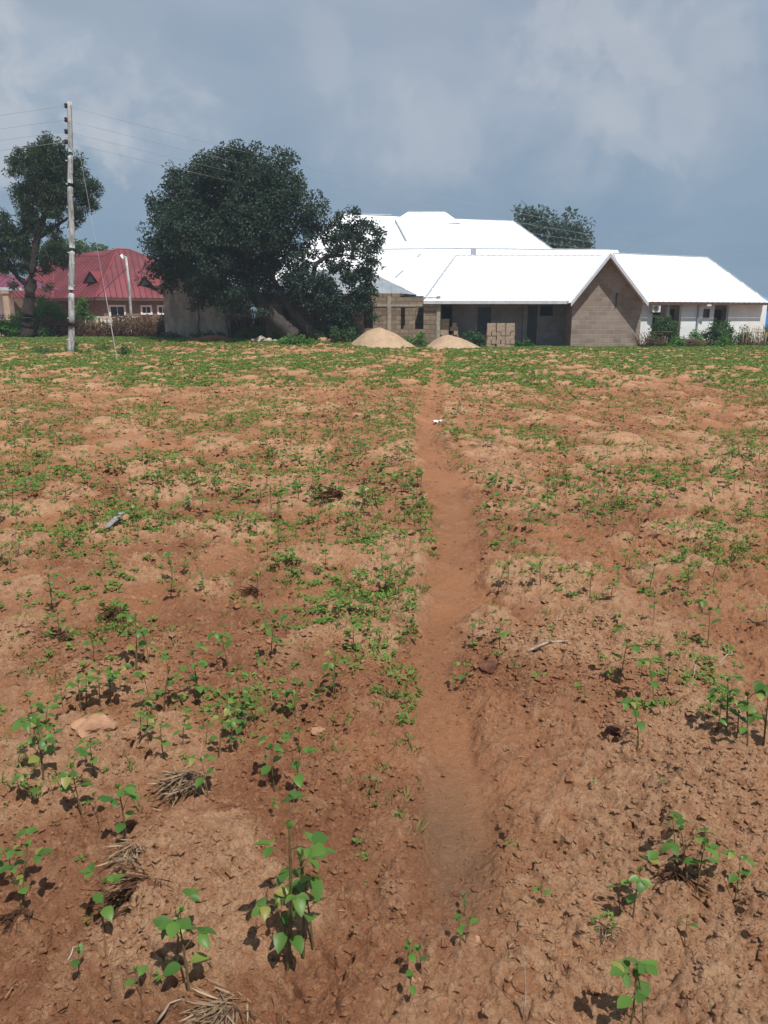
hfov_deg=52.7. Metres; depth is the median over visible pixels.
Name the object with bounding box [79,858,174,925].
straw clump
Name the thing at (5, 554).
bean seedling
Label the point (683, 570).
bean seedling
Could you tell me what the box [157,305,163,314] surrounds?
window
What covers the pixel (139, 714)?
bean seedling
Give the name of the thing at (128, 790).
bean seedling
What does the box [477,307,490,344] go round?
door
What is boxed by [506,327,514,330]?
concrete block
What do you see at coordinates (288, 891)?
bean seedling
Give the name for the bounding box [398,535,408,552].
bean seedling
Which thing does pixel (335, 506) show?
bean seedling
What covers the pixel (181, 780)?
straw clump
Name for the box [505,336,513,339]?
concrete block
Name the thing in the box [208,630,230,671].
bean seedling
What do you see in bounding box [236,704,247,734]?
bean seedling
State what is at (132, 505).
bean seedling
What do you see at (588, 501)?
bean seedling
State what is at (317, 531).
bean seedling
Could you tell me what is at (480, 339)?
bush
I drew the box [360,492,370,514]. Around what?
bean seedling
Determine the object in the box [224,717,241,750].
bean seedling
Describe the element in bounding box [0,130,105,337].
neem tree
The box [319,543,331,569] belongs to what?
bean seedling
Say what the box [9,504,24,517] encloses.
bean seedling
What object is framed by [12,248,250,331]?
red roofed house
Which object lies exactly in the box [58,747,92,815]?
bean seedling
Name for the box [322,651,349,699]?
bean seedling
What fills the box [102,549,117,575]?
bean seedling
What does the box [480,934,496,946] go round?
soil clod
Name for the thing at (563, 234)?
tree
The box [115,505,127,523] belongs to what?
bean seedling
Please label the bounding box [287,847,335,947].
bean seedling
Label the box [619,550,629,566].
bean seedling
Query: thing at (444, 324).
concrete block
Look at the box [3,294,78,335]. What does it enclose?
bush
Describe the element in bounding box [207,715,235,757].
bean seedling
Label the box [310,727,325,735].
stone
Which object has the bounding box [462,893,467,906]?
bean seedling
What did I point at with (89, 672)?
bean seedling
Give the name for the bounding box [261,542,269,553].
bean seedling
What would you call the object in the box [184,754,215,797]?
bean seedling
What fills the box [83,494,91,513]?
bean seedling
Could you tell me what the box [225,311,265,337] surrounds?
brush fence
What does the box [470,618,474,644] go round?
bean seedling
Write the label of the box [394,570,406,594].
bean seedling
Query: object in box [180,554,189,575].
bean seedling
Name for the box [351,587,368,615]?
bean seedling
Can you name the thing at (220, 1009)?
straw clump
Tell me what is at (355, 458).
seedling stems
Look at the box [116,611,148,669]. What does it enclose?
bean seedling
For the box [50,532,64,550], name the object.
bean seedling
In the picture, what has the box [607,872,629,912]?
bean seedling
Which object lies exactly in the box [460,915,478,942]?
bean seedling
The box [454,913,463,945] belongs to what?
bean seedling
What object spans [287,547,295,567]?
bean seedling
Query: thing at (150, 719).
bean seedling
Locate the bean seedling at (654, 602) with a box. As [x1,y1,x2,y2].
[647,587,660,619]
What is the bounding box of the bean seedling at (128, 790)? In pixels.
[100,782,140,841]
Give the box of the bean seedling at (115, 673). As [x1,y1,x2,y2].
[104,653,120,706]
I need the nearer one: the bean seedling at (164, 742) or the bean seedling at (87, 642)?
the bean seedling at (164, 742)
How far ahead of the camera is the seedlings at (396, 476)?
7.76 m
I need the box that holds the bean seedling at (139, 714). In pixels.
[131,696,152,739]
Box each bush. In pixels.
[0,313,21,336]
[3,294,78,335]
[31,323,57,336]
[31,346,55,354]
[52,345,92,352]
[75,296,89,322]
[80,314,101,330]
[92,339,114,350]
[117,343,131,354]
[156,331,184,338]
[188,330,227,337]
[229,325,266,338]
[266,329,297,338]
[275,334,320,344]
[314,326,360,341]
[323,300,360,338]
[404,331,429,346]
[461,329,485,346]
[514,337,534,346]
[644,314,683,345]
[667,335,686,346]
[683,329,704,345]
[698,318,741,345]
[714,332,732,346]
[733,324,752,344]
[757,324,767,344]
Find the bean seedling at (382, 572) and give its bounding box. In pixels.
[376,563,397,593]
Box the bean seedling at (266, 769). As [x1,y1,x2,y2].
[258,736,284,791]
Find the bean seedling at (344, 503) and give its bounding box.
[340,501,351,520]
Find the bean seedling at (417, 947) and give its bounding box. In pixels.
[414,944,426,972]
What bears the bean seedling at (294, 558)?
on the ground at (628, 598)
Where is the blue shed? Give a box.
[764,297,767,328]
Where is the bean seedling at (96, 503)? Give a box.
[92,501,101,517]
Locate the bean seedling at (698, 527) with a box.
[693,525,705,538]
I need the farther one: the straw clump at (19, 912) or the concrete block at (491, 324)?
the concrete block at (491, 324)
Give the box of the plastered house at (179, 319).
[154,278,245,336]
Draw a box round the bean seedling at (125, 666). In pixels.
[106,663,132,690]
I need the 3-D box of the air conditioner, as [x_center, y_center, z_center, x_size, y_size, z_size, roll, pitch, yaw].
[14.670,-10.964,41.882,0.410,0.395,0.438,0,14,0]
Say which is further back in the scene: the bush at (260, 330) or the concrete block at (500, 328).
the bush at (260, 330)
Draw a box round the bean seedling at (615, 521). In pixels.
[611,518,621,536]
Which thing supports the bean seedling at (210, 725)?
on the ground at (628, 598)
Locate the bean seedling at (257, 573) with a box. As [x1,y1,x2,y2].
[251,570,263,588]
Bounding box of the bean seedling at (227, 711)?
[223,692,252,737]
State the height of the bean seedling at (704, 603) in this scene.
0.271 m
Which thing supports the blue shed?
on the ground at (628, 598)
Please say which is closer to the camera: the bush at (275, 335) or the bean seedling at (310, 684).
the bean seedling at (310, 684)
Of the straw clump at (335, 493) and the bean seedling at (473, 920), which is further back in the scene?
the straw clump at (335, 493)
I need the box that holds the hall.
[305,211,552,249]
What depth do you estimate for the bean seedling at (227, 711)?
2.88 m
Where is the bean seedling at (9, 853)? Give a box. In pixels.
[0,845,27,886]
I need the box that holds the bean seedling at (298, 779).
[279,730,319,800]
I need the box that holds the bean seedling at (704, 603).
[694,598,721,647]
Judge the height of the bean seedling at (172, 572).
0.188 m
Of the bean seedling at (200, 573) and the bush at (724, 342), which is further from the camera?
the bush at (724, 342)
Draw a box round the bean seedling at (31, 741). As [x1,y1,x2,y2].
[12,713,44,753]
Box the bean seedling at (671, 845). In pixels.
[662,811,709,884]
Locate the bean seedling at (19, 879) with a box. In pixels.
[0,827,54,907]
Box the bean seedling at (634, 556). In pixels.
[625,548,638,570]
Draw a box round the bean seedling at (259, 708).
[249,700,262,724]
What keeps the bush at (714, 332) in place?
on the ground at (628, 598)
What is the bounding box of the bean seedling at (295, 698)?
[284,689,297,717]
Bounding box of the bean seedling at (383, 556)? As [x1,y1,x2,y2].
[377,547,388,567]
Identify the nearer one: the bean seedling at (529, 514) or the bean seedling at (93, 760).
the bean seedling at (93, 760)
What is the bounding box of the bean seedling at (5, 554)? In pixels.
[2,552,16,573]
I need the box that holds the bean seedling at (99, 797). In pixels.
[87,792,104,825]
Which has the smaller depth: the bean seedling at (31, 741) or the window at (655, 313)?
the bean seedling at (31, 741)
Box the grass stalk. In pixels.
[521,947,525,1020]
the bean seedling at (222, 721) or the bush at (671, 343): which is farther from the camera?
the bush at (671, 343)
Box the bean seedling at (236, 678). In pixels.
[226,672,248,698]
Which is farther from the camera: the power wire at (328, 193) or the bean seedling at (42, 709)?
the power wire at (328, 193)
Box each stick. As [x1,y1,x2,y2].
[155,998,181,1023]
[527,640,567,651]
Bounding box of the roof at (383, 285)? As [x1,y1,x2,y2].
[261,269,416,296]
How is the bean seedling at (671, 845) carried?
on the ground at (628, 598)
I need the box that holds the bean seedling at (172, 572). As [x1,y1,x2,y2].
[163,571,177,598]
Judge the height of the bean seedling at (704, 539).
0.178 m
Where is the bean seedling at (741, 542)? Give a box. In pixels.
[737,539,757,560]
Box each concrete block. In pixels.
[440,327,448,330]
[440,331,448,334]
[441,319,448,322]
[441,323,448,326]
[450,327,457,330]
[487,323,495,326]
[487,327,495,330]
[487,336,495,339]
[496,323,505,326]
[496,327,505,330]
[496,336,505,339]
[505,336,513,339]
[506,323,514,326]
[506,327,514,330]
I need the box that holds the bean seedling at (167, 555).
[161,552,172,580]
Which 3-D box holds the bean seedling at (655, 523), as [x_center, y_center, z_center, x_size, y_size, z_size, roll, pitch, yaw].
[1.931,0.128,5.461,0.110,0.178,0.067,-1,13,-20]
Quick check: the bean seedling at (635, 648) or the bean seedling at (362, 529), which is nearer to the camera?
the bean seedling at (635, 648)
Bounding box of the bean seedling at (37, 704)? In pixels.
[25,692,41,736]
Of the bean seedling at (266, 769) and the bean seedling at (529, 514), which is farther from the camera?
the bean seedling at (529, 514)
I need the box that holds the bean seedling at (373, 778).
[362,773,376,788]
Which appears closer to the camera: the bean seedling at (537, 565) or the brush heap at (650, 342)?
the bean seedling at (537, 565)
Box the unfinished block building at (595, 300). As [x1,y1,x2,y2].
[423,253,648,346]
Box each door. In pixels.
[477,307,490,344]
[526,306,537,344]
[667,309,673,341]
[713,310,721,339]
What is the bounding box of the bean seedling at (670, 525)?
[668,522,679,546]
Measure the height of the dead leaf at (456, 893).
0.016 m
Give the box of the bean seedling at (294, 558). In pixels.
[291,557,306,568]
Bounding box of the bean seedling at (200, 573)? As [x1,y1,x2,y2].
[195,571,204,589]
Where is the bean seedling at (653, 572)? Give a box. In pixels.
[643,561,664,591]
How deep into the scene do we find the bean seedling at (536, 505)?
5.93 m
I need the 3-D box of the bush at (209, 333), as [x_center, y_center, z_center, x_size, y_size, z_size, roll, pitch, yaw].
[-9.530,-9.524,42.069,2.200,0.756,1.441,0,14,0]
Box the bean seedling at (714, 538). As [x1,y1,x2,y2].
[706,530,718,548]
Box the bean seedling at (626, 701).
[620,697,645,745]
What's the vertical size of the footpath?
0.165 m
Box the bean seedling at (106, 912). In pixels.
[78,862,125,933]
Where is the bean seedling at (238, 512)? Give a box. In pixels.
[230,511,242,528]
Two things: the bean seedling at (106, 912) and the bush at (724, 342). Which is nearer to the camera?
the bean seedling at (106, 912)
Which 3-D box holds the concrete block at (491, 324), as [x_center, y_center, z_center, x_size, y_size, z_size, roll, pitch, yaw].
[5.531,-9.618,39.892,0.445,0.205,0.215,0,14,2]
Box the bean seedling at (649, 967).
[610,957,657,1023]
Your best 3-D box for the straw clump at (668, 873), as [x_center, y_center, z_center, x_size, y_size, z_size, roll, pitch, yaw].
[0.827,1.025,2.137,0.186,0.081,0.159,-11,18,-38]
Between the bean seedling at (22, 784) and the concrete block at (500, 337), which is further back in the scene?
the concrete block at (500, 337)
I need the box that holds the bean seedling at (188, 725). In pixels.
[173,708,193,744]
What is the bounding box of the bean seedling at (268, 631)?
[259,614,289,657]
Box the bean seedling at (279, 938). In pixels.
[251,893,295,963]
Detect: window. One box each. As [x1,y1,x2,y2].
[108,305,125,324]
[140,305,152,314]
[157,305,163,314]
[652,310,660,335]
[703,309,709,316]
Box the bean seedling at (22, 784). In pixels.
[13,773,37,804]
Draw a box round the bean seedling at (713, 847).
[683,828,719,892]
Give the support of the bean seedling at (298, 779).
on the ground at (628, 598)
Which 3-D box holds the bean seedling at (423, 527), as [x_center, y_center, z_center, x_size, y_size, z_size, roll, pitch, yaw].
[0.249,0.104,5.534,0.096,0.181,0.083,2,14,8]
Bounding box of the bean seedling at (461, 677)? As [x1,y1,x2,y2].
[453,661,471,690]
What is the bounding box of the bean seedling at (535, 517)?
[526,516,538,532]
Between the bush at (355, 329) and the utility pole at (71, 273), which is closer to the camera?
the utility pole at (71, 273)
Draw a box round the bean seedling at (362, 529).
[356,521,367,539]
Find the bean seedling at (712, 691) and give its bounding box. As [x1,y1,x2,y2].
[707,674,744,732]
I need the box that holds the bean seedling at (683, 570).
[681,560,699,593]
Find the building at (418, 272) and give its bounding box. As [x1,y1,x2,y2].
[261,248,618,334]
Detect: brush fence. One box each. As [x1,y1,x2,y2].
[35,317,78,336]
[75,316,113,335]
[106,314,164,336]
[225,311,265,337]
[241,310,263,328]
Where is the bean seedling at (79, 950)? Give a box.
[71,943,83,978]
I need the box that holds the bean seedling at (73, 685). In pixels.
[64,677,91,711]
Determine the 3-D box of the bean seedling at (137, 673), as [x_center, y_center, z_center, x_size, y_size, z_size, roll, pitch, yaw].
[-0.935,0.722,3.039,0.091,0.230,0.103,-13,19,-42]
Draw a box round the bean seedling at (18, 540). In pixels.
[15,533,27,555]
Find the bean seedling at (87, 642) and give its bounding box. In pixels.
[81,640,103,661]
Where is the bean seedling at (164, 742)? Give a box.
[146,722,170,759]
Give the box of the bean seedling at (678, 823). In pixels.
[664,813,684,842]
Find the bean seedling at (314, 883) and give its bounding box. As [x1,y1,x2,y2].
[274,832,327,956]
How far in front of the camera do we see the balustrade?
48.45 m
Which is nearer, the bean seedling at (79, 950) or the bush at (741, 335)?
the bean seedling at (79, 950)
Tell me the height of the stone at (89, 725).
0.067 m
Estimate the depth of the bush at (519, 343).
40.88 m
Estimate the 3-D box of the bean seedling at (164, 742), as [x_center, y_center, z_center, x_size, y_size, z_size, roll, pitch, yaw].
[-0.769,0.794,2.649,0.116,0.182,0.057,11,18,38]
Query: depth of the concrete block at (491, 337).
39.91 m
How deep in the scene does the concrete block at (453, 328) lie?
41.70 m
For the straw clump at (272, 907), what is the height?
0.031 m
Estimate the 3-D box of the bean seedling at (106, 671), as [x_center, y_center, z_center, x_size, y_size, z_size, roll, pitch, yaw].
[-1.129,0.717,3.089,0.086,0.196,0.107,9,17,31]
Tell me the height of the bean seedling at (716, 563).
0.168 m
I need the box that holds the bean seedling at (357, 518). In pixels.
[346,512,360,533]
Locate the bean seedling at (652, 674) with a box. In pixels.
[637,658,658,698]
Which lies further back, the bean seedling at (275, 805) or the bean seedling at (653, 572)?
the bean seedling at (653, 572)
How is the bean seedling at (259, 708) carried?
on the ground at (628, 598)
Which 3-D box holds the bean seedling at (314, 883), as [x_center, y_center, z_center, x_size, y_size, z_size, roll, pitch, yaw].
[-0.208,0.959,1.920,0.136,0.292,0.157,0,14,-1]
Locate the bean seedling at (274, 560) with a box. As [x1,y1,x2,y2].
[272,552,284,569]
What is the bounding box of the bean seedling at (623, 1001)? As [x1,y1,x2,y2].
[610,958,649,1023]
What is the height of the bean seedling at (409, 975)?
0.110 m
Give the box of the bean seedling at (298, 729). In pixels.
[296,726,301,749]
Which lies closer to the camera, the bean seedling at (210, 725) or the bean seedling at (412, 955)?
the bean seedling at (412, 955)
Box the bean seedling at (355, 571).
[349,569,365,588]
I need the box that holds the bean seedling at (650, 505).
[643,499,655,518]
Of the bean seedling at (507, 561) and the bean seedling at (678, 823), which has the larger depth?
the bean seedling at (507, 561)
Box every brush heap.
[632,331,669,346]
[670,338,717,346]
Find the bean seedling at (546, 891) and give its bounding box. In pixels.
[532,884,551,906]
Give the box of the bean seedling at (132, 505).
[128,497,139,520]
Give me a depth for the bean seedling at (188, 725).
2.79 m
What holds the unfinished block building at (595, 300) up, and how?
on the ground at (628, 598)
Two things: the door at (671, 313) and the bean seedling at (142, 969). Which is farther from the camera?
the door at (671, 313)
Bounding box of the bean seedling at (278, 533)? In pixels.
[272,527,282,542]
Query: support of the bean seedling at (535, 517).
on the ground at (628, 598)
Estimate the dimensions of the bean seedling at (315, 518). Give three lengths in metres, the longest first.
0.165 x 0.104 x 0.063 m
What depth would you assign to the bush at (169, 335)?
42.26 m
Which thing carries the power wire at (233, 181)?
attached to the utility pole at (71, 273)
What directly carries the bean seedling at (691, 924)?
on the ground at (628, 598)
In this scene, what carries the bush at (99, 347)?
on the ground at (628, 598)
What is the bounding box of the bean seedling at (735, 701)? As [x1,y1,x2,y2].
[728,696,746,734]
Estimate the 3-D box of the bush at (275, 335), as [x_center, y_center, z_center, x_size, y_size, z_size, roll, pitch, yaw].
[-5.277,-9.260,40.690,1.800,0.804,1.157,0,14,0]
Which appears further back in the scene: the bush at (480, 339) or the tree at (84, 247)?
the tree at (84, 247)
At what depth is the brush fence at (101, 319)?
45.17 m
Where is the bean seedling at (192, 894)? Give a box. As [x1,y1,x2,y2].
[166,888,199,954]
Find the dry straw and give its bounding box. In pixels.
[0,352,767,1023]
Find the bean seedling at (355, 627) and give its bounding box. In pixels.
[345,618,362,652]
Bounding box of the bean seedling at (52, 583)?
[41,573,61,610]
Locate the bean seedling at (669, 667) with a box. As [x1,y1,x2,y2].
[663,658,675,683]
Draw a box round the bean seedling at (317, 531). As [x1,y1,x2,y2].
[309,525,323,538]
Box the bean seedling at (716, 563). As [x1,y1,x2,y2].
[707,554,725,577]
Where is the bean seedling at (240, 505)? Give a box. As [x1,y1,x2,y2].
[231,500,245,521]
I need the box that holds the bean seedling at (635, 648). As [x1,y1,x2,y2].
[612,624,646,684]
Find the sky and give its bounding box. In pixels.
[0,0,767,317]
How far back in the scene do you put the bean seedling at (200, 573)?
4.36 m
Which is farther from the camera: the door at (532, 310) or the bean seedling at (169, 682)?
the door at (532, 310)
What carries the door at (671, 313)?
in the white building at (688, 294)
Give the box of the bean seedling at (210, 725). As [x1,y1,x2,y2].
[198,720,214,743]
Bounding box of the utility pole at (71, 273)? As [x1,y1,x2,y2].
[64,101,74,351]
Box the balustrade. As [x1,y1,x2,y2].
[96,316,137,333]
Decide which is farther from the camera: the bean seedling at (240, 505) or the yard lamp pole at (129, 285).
the yard lamp pole at (129, 285)
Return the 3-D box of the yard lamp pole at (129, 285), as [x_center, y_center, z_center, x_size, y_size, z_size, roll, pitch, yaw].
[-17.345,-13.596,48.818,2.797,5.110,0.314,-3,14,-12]
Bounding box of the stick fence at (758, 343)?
[739,326,767,345]
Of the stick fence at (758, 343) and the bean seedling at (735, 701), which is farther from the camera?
the stick fence at (758, 343)
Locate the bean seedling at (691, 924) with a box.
[677,914,698,945]
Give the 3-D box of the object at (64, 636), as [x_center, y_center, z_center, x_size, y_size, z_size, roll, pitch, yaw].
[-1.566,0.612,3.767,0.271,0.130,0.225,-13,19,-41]
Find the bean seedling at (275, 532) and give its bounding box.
[271,521,286,541]
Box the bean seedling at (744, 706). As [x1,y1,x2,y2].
[735,689,767,746]
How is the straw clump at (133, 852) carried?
on the ground at (628, 598)
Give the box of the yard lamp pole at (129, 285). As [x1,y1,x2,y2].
[89,254,133,323]
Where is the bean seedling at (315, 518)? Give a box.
[313,510,325,526]
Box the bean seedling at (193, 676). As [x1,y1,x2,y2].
[177,642,207,703]
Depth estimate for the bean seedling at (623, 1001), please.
1.67 m
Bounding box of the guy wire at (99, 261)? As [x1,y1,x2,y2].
[73,118,116,357]
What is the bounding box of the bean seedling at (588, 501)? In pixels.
[581,498,594,517]
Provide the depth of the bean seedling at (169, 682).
3.07 m
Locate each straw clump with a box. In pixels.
[0,903,43,935]
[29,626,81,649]
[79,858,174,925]
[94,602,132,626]
[97,838,153,879]
[148,765,218,806]
[176,977,262,1023]
[238,584,263,598]
[268,901,277,917]
[308,485,349,504]
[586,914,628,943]
[650,865,712,901]
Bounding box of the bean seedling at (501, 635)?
[487,610,510,648]
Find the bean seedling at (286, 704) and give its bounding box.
[275,688,293,717]
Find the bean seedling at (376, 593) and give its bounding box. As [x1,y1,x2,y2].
[362,591,379,614]
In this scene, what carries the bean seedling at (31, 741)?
on the ground at (628, 598)
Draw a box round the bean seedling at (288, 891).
[254,790,325,971]
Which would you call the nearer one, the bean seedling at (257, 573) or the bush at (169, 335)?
the bean seedling at (257, 573)
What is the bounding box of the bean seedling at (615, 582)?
[604,576,618,599]
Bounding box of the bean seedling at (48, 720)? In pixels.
[38,704,63,755]
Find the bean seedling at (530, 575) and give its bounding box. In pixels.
[524,570,538,585]
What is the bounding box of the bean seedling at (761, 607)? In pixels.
[758,603,767,628]
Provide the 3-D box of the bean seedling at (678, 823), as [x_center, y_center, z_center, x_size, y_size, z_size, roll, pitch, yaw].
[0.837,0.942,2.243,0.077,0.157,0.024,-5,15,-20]
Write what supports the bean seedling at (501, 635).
on the ground at (628, 598)
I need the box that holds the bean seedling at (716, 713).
[706,695,730,732]
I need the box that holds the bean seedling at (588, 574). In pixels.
[584,566,601,596]
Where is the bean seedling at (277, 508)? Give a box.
[274,500,282,521]
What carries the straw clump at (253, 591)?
on the ground at (628, 598)
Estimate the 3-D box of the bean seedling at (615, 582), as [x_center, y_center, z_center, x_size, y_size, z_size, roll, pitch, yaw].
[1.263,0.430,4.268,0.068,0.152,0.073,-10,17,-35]
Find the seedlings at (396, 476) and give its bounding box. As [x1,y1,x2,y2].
[0,367,767,509]
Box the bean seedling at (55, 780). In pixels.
[41,774,58,794]
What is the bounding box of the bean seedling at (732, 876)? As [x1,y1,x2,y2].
[722,850,755,901]
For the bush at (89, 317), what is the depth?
46.84 m
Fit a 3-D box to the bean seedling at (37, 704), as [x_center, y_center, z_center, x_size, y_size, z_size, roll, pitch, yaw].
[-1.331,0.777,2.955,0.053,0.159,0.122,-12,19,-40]
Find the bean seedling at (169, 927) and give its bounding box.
[153,908,217,990]
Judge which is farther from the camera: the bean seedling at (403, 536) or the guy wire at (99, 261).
the guy wire at (99, 261)
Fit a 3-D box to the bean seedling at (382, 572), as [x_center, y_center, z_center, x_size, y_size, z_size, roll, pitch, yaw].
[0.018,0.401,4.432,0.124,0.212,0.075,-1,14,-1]
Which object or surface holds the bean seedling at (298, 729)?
on the ground at (628, 598)
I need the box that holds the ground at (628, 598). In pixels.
[0,334,767,1023]
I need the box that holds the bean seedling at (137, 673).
[132,670,161,714]
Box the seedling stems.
[2,370,767,509]
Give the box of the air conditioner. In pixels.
[651,305,660,312]
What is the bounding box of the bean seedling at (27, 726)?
[11,717,54,780]
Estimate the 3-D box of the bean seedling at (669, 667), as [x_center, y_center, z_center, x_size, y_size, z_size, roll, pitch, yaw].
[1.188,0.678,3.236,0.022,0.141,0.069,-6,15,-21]
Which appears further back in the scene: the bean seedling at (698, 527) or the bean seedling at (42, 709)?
the bean seedling at (698, 527)
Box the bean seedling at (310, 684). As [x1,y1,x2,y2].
[306,682,329,709]
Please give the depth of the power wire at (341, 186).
41.66 m
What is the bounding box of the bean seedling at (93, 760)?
[76,737,98,777]
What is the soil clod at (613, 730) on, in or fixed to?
on the ground at (628, 598)
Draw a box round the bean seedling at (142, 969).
[124,965,146,1004]
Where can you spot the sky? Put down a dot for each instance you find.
(645, 117)
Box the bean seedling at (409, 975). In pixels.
[406,970,415,997]
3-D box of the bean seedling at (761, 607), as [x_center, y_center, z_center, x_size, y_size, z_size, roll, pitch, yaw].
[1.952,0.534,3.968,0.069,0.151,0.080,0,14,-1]
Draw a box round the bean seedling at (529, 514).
[522,508,534,524]
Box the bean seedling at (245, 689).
[226,686,250,716]
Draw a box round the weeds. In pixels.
[0,336,767,980]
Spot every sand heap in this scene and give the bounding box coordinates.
[351,327,414,348]
[427,335,478,348]
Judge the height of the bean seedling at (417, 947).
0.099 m
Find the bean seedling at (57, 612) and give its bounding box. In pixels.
[47,609,65,633]
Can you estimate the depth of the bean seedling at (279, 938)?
1.83 m
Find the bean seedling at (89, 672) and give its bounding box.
[74,669,97,706]
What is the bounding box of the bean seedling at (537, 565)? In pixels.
[534,558,546,584]
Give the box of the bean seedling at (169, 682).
[156,655,181,710]
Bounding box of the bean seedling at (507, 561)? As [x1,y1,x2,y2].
[492,560,511,593]
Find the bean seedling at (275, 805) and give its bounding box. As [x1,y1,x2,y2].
[271,797,277,816]
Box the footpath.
[410,349,500,921]
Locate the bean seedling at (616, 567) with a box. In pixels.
[612,565,621,582]
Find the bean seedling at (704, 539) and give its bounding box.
[696,531,709,554]
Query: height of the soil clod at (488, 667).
0.074 m
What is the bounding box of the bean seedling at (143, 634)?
[135,629,155,663]
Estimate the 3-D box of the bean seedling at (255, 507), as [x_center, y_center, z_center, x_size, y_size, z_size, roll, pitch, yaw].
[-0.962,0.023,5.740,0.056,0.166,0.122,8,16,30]
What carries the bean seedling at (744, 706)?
on the ground at (628, 598)
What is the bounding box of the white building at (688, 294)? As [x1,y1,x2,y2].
[613,252,767,343]
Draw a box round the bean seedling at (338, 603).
[327,576,352,616]
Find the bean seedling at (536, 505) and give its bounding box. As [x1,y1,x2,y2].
[531,500,546,520]
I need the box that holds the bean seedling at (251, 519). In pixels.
[249,515,258,528]
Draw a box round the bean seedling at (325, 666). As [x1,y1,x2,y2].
[321,662,337,698]
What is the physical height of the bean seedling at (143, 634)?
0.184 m
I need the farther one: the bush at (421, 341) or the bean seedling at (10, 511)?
the bush at (421, 341)
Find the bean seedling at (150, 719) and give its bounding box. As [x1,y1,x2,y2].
[140,702,155,744]
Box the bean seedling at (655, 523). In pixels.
[651,517,665,536]
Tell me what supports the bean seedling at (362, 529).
on the ground at (628, 598)
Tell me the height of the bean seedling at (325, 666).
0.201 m
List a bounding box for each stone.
[71,713,117,738]
[256,336,266,341]
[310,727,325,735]
[317,337,326,341]
[474,935,479,945]
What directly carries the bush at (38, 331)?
on the ground at (628, 598)
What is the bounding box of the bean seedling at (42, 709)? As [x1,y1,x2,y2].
[36,695,62,724]
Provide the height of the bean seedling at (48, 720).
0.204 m
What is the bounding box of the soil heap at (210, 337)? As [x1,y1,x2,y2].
[188,335,229,339]
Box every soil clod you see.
[477,660,497,673]
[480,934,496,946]
[504,965,541,997]
[605,724,621,735]
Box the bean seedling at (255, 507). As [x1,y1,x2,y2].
[249,505,260,522]
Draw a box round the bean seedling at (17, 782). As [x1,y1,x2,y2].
[8,772,26,795]
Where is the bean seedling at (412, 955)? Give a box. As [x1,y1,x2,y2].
[404,939,415,969]
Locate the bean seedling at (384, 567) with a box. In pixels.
[381,562,402,579]
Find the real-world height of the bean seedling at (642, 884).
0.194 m
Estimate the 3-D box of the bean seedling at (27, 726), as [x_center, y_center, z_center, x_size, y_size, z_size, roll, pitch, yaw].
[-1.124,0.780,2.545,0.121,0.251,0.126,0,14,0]
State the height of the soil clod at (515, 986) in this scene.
0.043 m
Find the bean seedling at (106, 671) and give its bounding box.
[87,668,113,706]
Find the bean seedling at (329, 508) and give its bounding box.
[324,507,333,523]
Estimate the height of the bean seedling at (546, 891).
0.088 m
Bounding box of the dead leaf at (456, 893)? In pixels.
[450,890,461,897]
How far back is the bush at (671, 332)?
40.78 m
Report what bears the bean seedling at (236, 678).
on the ground at (628, 598)
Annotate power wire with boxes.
[0,106,750,244]
[0,132,734,255]
[0,142,717,260]
[3,120,753,250]
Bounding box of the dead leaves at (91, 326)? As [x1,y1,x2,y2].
[34,313,164,336]
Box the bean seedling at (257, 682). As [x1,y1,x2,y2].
[249,675,261,695]
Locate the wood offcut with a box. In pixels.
[105,512,124,527]
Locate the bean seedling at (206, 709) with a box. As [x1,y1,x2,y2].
[196,704,208,725]
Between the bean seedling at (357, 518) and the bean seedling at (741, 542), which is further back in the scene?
the bean seedling at (357, 518)
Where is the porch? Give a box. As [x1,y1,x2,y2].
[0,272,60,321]
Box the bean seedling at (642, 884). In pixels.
[626,850,660,917]
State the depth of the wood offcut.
5.65 m
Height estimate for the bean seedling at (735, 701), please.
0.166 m
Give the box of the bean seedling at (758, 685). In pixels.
[752,681,767,745]
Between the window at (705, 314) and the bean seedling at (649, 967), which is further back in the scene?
the window at (705, 314)
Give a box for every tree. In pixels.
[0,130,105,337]
[62,238,113,253]
[134,138,387,339]
[511,200,595,248]
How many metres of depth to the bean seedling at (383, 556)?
4.60 m
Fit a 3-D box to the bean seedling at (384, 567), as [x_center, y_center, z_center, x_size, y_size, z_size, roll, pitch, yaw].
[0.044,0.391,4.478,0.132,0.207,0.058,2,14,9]
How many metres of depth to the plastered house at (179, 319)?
42.68 m
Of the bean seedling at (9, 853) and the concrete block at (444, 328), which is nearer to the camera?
the bean seedling at (9, 853)
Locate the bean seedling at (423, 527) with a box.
[413,514,425,528]
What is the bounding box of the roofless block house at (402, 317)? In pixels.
[266,293,440,345]
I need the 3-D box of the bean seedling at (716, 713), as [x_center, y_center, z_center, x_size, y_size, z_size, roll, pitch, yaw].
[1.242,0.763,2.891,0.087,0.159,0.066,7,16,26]
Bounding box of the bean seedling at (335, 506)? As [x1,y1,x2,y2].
[332,505,342,517]
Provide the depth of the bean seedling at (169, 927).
1.76 m
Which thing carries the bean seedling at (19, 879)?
on the ground at (628, 598)
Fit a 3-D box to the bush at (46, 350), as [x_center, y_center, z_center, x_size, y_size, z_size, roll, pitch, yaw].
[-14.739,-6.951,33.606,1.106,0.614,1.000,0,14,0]

